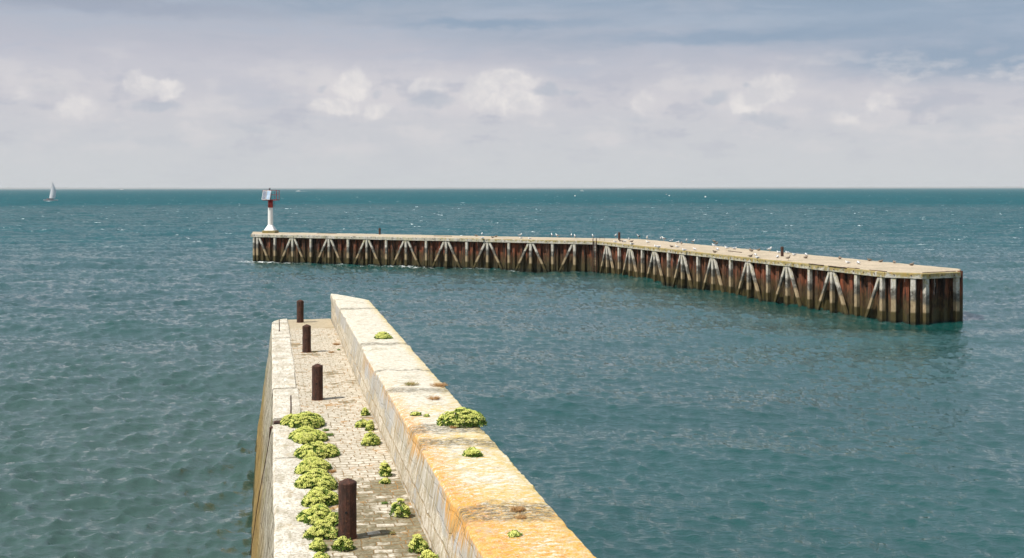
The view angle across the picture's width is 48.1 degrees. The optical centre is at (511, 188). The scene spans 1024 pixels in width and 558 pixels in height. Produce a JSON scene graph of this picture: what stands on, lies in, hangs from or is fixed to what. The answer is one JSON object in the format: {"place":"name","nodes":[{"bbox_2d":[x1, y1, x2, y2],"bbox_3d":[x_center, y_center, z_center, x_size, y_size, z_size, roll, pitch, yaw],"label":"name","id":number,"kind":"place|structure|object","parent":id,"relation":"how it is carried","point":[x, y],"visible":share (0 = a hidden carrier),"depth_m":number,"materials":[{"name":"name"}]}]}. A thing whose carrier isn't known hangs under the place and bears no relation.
{"place":"outdoors","nodes":[
{"label":"outdoors","id":0,"kind":"place"},
{"bbox_2d":[262,188,278,232],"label":"beacon tower","id":1,"kind":"structure","parent":0,"point":[270,228],"depth_m":145.60,"materials":[{"name":"concrete"}]},
{"bbox_2d":[0,188,1023,557],"bbox_3d":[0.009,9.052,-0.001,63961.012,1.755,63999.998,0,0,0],"label":"water","id":2,"kind":"structure","parent":0,"point":[628,416],"depth_m":57.04,"materials":[{"name":"teal liquid"}]},
{"bbox_2d":[43,182,57,200],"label":"sailing boat","id":3,"kind":"object","parent":2,"relation":"on","point":[53,192],"visible":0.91,"depth_m":817.46,"materials":[{"name":"fabric"}]},
{"bbox_2d":[251,294,595,557],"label":"stone jetty","id":4,"kind":"object","parent":2,"relation":"in","point":[457,503],"visible":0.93,"depth_m":19.26,"materials":[{"name":"beige stone"}]},
{"bbox_2d":[250,420,279,552],"bbox_3d":[-5.469,6.804,25.611,0.357,3.816,3.495,0,0,-20],"label":"rusty pipe","id":5,"kind":"object","parent":4,"relation":"attached to","point":[275,422],"visible":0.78,"depth_m":24.98,"materials":[{"name":"metal"}]},
{"bbox_2d":[290,395,291,413],"bbox_3d":[-4.752,4.675,24.640,0.052,0.441,0.052,0,0,-22],"label":"iron pin","id":6,"kind":"object","parent":4,"relation":"on","point":[290,404],"visible":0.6,"depth_m":24.63,"materials":[{"name":"metal"}]},
{"bbox_2d":[296,299,303,322],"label":"iron bollard","id":7,"kind":"object","parent":4,"relation":"on","point":[300,310],"visible":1,"depth_m":41.80,"materials":[{"name":"brown metal"}]},
{"bbox_2d":[280,411,324,428],"bbox_3d":[-4.311,4.750,23.623,0.936,0.337,0.850,0,0,-12],"label":"samphire plant","id":8,"kind":"object","parent":4,"relation":"on","point":[303,419],"visible":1,"depth_m":23.43,"materials":[{"name":"green plant"}]},
{"bbox_2d":[301,324,311,352],"bbox_3d":[-6.123,4.493,34.270,0.367,0.850,0.329,0,0,0],"label":"iron bollard","id":9,"kind":"object","parent":4,"relation":"on","point":[306,338],"visible":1,"depth_m":34.17,"materials":[{"name":"brown metal"}]},
{"bbox_2d":[288,426,328,444],"bbox_3d":[-3.950,4.768,22.242,0.786,0.298,0.883,0,0,-12],"label":"samphire plant","id":10,"kind":"object","parent":4,"relation":"on","point":[304,434],"visible":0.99,"depth_m":22.11,"materials":[{"name":"green plant"}]},
{"bbox_2d":[294,456,331,474],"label":"samphire plant","id":11,"kind":"object","parent":4,"relation":"on","point":[305,465],"visible":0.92,"depth_m":19.70,"materials":[{"name":"green plant"}]},
{"bbox_2d":[294,468,337,490],"bbox_3d":[-3.230,4.768,18.850,0.741,0.295,0.759,0,0,-12],"label":"samphire plant","id":12,"kind":"object","parent":4,"relation":"on","point":[317,477],"visible":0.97,"depth_m":18.68,"materials":[{"name":"green plant"}]},
{"bbox_2d":[296,504,337,526],"bbox_3d":[-2.834,4.782,16.837,0.541,0.267,0.723,0,0,-41],"label":"samphire plant","id":13,"kind":"object","parent":4,"relation":"on","point":[312,514],"visible":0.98,"depth_m":16.74,"materials":[{"name":"green plant"}]},
{"bbox_2d":[294,440,340,459],"bbox_3d":[-3.569,4.769,21.004,0.932,0.297,0.716,0,0,-41],"label":"samphire plant","id":14,"kind":"object","parent":4,"relation":"on","point":[319,449],"visible":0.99,"depth_m":20.83,"materials":[{"name":"green plant"}]},
{"bbox_2d":[311,363,323,400],"bbox_3d":[-4.511,4.492,26.609,0.313,0.850,0.373,0,0,0],"label":"iron bollard","id":15,"kind":"object","parent":4,"relation":"on","point":[317,381],"visible":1,"depth_m":26.47,"materials":[{"name":"brown metal"}]},
{"bbox_2d":[308,537,327,551],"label":"samphire plant","id":16,"kind":"object","parent":4,"relation":"on","point":[317,543],"visible":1,"depth_m":15.45,"materials":[{"name":"green plant"}]},
{"bbox_2d":[300,487,337,507],"bbox_3d":[-2.995,4.775,17.802,0.575,0.276,0.691,0,0,37],"label":"samphire plant","id":17,"kind":"object","parent":4,"relation":"on","point":[321,495],"visible":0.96,"depth_m":17.67,"materials":[{"name":"green plant"}]},
{"bbox_2d":[303,519,337,539],"bbox_3d":[-2.666,4.791,16.085,0.498,0.246,0.563,0,0,18],"label":"samphire plant","id":18,"kind":"object","parent":4,"relation":"on","point":[319,528],"visible":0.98,"depth_m":16.00,"materials":[{"name":"green plant"}]},
{"bbox_2d":[312,551,330,557],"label":"samphire plant","id":19,"kind":"object","parent":4,"relation":"on","point":[320,555],"visible":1,"depth_m":14.95,"materials":[{"name":"green plant"}]},
{"bbox_2d":[330,536,355,551],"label":"samphire plant","id":20,"kind":"object","parent":4,"relation":"on","point":[343,542],"visible":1,"depth_m":15.49,"materials":[{"name":"green plant"}]},
{"bbox_2d":[338,478,357,540],"bbox_3d":[-2.326,4.489,16.080,0.338,0.850,0.354,0,0,0],"label":"iron bollard","id":21,"kind":"object","parent":4,"relation":"on","point":[347,509],"visible":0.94,"depth_m":15.96,"materials":[{"name":"brown metal"}]},
{"bbox_2d":[354,419,367,427],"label":"samphire plant","id":22,"kind":"object","parent":4,"relation":"on","point":[359,423],"visible":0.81,"depth_m":23.48,"materials":[{"name":"green plant"}]},
{"bbox_2d":[360,407,370,415],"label":"samphire plant","id":23,"kind":"object","parent":4,"relation":"on","point":[364,411],"visible":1,"depth_m":24.70,"materials":[{"name":"green plant"}]},
{"bbox_2d":[365,420,374,430],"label":"samphire plant","id":24,"kind":"object","parent":4,"relation":"on","point":[370,426],"visible":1,"depth_m":23.20,"materials":[{"name":"green plant"}]},
{"bbox_2d":[360,431,380,445],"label":"samphire plant","id":25,"kind":"object","parent":4,"relation":"on","point":[367,439],"visible":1,"depth_m":21.85,"materials":[{"name":"green plant"}]},
{"bbox_2d":[374,331,392,338],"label":"samphire plant","id":26,"kind":"object","parent":4,"relation":"on","point":[382,335],"visible":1,"depth_m":30.36,"materials":[{"name":"green plant"}]},
{"bbox_2d":[379,477,391,483],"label":"samphire plant","id":27,"kind":"object","parent":4,"relation":"on","point":[384,480],"visible":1,"depth_m":19.00,"materials":[{"name":"green plant"}]},
{"bbox_2d":[379,461,392,476],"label":"samphire plant","id":28,"kind":"object","parent":4,"relation":"on","point":[385,470],"visible":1,"depth_m":19.51,"materials":[{"name":"green plant"}]},
{"bbox_2d":[389,498,410,517],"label":"samphire plant","id":29,"kind":"object","parent":4,"relation":"on","point":[401,507],"visible":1,"depth_m":17.09,"materials":[{"name":"green plant"}]},
{"bbox_2d":[402,381,418,385],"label":"grass tuft","id":30,"kind":"object","parent":4,"relation":"on","point":[410,383],"visible":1,"depth_m":23.25,"materials":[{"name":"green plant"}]},
{"bbox_2d":[410,411,421,415],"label":"samphire plant","id":31,"kind":"object","parent":4,"relation":"on","point":[414,413],"visible":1,"depth_m":20.14,"materials":[{"name":"green plant"}]},
{"bbox_2d":[407,534,429,552],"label":"samphire plant","id":32,"kind":"object","parent":4,"relation":"on","point":[418,543],"visible":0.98,"depth_m":15.41,"materials":[{"name":"green plant"}]},
{"bbox_2d":[418,549,439,557],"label":"samphire plant","id":33,"kind":"object","parent":4,"relation":"on","point":[426,553],"visible":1,"depth_m":14.87,"materials":[{"name":"green plant"}]},
{"bbox_2d":[426,395,439,399],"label":"grass tuft","id":34,"kind":"object","parent":4,"relation":"on","point":[431,398],"visible":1,"depth_m":21.65,"materials":[{"name":"plant"}]},
{"bbox_2d":[431,382,447,386],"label":"grass tuft","id":35,"kind":"object","parent":4,"relation":"on","point":[440,384],"visible":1,"depth_m":23.16,"materials":[{"name":"plant"}]},
{"bbox_2d":[436,407,487,427],"bbox_3d":[-0.838,3.843,19.310,0.867,0.336,0.532,0,0,-12],"label":"samphire plant","id":36,"kind":"object","parent":4,"relation":"on","point":[469,416],"visible":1,"depth_m":19.21,"materials":[{"name":"green plant"}]},
{"bbox_2d":[462,446,482,457],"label":"samphire plant","id":37,"kind":"object","parent":4,"relation":"on","point":[473,451],"visible":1,"depth_m":17.01,"materials":[{"name":"green plant"}]},
{"bbox_2d":[507,530,521,537],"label":"samphire plant","id":38,"kind":"object","parent":4,"relation":"on","point":[514,533],"visible":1,"depth_m":13.12,"materials":[{"name":"green plant"}]},
{"bbox_2d":[510,505,525,511],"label":"grass tuft","id":39,"kind":"object","parent":4,"relation":"on","point":[516,508],"visible":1,"depth_m":14.21,"materials":[{"name":"plant"}]},
{"bbox_2d":[514,514,527,518],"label":"grass tuft","id":40,"kind":"object","parent":4,"relation":"on","point":[520,516],"visible":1,"depth_m":13.87,"materials":[{"name":"plant"}]},
{"bbox_2d":[251,232,962,324],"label":"timber pier","id":41,"kind":"structure","parent":2,"relation":"in","point":[910,294],"depth_m":104.75,"materials":[{"name":"brown wood"}]},
{"bbox_2d":[0,186,1023,188],"bbox_3d":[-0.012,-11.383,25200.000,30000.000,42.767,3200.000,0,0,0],"label":"distant coast","id":42,"kind":"structure","parent":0,"point":[525,187],"depth_m":24784.28},
{"bbox_2d":[0,0,1023,187],"label":"sky","id":43,"kind":"structure","parent":0,"point":[94,93],"materials":[{"name":"white"}]}
]}

